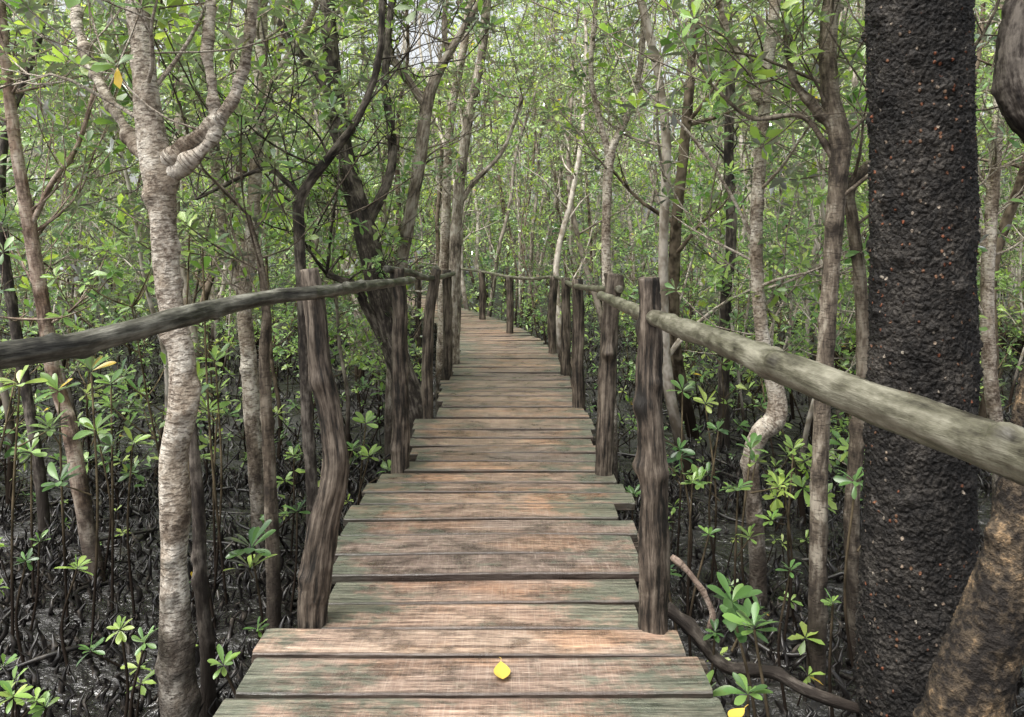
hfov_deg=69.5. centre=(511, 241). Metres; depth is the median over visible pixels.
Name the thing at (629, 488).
mangrove seedling
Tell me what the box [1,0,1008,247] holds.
sky
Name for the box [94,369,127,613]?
mangrove seedling
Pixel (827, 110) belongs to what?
mangrove tree
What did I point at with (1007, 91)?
mangrove tree
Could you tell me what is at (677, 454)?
mangrove seedling
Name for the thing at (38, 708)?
mangrove seedling
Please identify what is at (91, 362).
mangrove seedling
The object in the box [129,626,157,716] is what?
mangrove seedling
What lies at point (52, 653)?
mangrove breathing roots
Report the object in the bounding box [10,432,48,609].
mangrove seedling
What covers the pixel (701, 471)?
mangrove seedling
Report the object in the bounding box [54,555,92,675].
mangrove seedling
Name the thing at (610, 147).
mangrove tree
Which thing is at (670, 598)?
mangrove seedling
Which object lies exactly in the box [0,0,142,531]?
mangrove tree
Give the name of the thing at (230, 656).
mangrove seedling
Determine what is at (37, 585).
mangrove seedling
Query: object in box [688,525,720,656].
mangrove seedling
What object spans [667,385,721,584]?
mangrove seedling
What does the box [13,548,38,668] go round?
mangrove seedling
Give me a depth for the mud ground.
5.43 m
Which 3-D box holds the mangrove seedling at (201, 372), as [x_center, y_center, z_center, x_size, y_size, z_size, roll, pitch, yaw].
[-1.780,1.022,4.223,0.276,2.197,0.272,0,0,0]
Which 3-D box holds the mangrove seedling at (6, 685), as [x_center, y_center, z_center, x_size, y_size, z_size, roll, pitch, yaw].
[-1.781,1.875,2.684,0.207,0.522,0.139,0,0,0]
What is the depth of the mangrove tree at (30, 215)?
4.58 m
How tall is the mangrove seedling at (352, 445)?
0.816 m
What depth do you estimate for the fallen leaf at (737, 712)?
2.18 m
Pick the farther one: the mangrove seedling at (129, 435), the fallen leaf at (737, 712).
the mangrove seedling at (129, 435)
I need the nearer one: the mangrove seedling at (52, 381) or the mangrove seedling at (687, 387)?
the mangrove seedling at (52, 381)
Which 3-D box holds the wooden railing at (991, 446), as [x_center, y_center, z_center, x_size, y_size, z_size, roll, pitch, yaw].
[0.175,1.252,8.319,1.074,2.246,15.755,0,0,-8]
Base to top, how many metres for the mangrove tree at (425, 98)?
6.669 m
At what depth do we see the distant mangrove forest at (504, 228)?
21.37 m
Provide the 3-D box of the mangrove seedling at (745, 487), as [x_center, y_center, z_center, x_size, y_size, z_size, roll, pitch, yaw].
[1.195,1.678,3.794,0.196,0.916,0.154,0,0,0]
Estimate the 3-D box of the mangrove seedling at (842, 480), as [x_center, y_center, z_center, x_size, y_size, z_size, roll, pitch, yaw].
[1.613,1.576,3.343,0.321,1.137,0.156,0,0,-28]
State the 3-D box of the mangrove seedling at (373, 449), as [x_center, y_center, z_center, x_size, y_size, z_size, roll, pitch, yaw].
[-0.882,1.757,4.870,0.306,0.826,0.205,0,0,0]
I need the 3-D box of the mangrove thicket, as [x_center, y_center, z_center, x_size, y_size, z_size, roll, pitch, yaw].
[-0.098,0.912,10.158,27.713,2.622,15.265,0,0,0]
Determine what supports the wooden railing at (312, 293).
attached to the boardwalk
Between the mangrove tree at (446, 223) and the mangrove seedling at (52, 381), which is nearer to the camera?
the mangrove seedling at (52, 381)
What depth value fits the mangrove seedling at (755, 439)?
3.90 m
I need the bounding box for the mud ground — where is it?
[0,247,1023,716]
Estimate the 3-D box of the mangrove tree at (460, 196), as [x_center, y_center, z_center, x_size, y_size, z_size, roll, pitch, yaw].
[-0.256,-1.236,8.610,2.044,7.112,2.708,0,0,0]
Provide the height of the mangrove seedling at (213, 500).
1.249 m
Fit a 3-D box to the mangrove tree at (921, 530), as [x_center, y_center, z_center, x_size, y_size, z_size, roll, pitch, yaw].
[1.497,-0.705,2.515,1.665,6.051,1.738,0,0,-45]
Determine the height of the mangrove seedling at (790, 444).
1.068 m
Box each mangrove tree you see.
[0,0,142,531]
[0,0,307,581]
[0,0,360,716]
[64,0,507,533]
[78,0,413,628]
[79,0,376,553]
[189,423,215,716]
[214,0,470,461]
[294,0,511,459]
[392,0,533,417]
[399,0,566,364]
[531,0,998,688]
[535,0,718,483]
[555,0,869,605]
[644,0,802,447]
[713,0,1001,658]
[807,0,1023,510]
[850,0,983,716]
[913,365,1023,716]
[990,0,1023,142]
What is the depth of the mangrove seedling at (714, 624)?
2.80 m
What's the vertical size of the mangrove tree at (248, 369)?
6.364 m
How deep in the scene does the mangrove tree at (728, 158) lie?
7.36 m
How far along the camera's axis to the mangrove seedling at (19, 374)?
3.80 m
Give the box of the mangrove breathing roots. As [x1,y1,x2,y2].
[0,321,1023,716]
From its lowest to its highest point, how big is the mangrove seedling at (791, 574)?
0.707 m
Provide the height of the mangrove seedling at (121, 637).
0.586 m
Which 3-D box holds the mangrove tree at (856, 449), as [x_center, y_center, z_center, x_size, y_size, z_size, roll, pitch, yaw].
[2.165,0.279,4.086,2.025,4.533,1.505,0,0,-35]
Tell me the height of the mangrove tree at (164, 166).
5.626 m
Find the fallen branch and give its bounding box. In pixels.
[668,554,859,714]
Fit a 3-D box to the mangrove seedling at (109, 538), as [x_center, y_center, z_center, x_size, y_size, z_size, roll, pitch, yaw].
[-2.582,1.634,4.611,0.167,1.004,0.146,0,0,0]
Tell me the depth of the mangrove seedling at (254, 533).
3.50 m
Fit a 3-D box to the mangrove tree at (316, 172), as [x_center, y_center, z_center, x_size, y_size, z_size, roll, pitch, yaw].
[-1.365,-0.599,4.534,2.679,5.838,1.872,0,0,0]
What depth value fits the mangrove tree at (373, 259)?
6.51 m
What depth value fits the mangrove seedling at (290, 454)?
4.90 m
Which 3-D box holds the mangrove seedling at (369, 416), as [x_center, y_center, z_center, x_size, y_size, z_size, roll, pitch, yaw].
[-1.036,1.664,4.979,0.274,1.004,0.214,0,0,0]
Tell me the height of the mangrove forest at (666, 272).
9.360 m
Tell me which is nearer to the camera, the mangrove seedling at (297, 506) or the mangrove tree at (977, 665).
the mangrove tree at (977, 665)
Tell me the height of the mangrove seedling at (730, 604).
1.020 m
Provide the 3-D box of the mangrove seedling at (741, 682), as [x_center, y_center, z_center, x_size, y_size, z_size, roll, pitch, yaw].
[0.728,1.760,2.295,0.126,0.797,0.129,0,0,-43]
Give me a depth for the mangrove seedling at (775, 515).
3.90 m
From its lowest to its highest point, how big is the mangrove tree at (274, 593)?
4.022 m
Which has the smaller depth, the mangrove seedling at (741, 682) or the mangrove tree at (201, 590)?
the mangrove seedling at (741, 682)
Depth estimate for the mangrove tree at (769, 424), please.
4.27 m
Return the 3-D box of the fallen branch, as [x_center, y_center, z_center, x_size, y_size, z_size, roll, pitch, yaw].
[0.950,1.503,2.791,0.739,0.466,0.159,0,0,24]
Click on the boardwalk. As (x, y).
(482, 533)
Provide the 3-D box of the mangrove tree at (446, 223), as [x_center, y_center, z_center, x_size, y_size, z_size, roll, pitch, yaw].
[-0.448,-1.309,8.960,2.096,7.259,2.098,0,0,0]
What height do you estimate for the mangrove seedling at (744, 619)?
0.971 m
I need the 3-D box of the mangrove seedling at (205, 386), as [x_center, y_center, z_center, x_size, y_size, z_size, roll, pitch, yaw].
[-1.734,0.986,3.969,0.275,2.270,0.323,0,0,0]
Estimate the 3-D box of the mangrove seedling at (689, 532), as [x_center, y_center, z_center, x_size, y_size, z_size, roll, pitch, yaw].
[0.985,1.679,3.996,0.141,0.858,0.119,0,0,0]
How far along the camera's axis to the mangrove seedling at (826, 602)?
3.00 m
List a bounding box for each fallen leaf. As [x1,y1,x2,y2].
[494,657,509,678]
[728,704,748,716]
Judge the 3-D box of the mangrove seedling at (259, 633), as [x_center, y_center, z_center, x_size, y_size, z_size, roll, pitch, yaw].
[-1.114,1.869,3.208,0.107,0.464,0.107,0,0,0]
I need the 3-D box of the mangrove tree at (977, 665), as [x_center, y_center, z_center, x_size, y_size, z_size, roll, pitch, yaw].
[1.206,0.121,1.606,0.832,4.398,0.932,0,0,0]
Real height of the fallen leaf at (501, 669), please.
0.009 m
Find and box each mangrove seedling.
[0,365,69,636]
[0,681,50,716]
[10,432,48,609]
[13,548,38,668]
[28,530,52,643]
[28,691,59,716]
[32,372,80,622]
[41,356,116,641]
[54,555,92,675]
[76,615,134,716]
[88,428,110,574]
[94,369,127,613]
[117,427,153,613]
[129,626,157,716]
[177,214,216,628]
[181,230,227,602]
[196,343,230,591]
[204,378,229,572]
[207,644,239,695]
[223,519,277,635]
[243,616,268,641]
[283,444,302,554]
[283,496,309,611]
[339,440,360,532]
[349,411,377,503]
[357,444,390,504]
[625,484,640,519]
[664,374,694,556]
[666,437,694,592]
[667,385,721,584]
[669,564,681,631]
[681,472,707,615]
[688,419,728,588]
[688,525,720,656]
[703,619,723,684]
[706,602,782,716]
[707,572,768,716]
[723,672,772,716]
[726,479,763,647]
[737,433,794,628]
[755,468,796,641]
[775,559,802,710]
[783,435,808,622]
[820,589,840,716]
[833,467,863,681]
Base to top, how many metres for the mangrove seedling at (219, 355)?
1.505 m
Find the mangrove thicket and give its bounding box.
[0,195,1023,716]
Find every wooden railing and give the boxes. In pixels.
[0,265,460,628]
[461,268,1023,634]
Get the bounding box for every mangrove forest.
[0,0,1023,358]
[0,0,1023,523]
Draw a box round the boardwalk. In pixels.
[213,293,726,716]
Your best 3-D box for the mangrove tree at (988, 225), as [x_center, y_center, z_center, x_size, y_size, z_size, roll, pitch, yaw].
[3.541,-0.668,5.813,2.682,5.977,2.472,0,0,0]

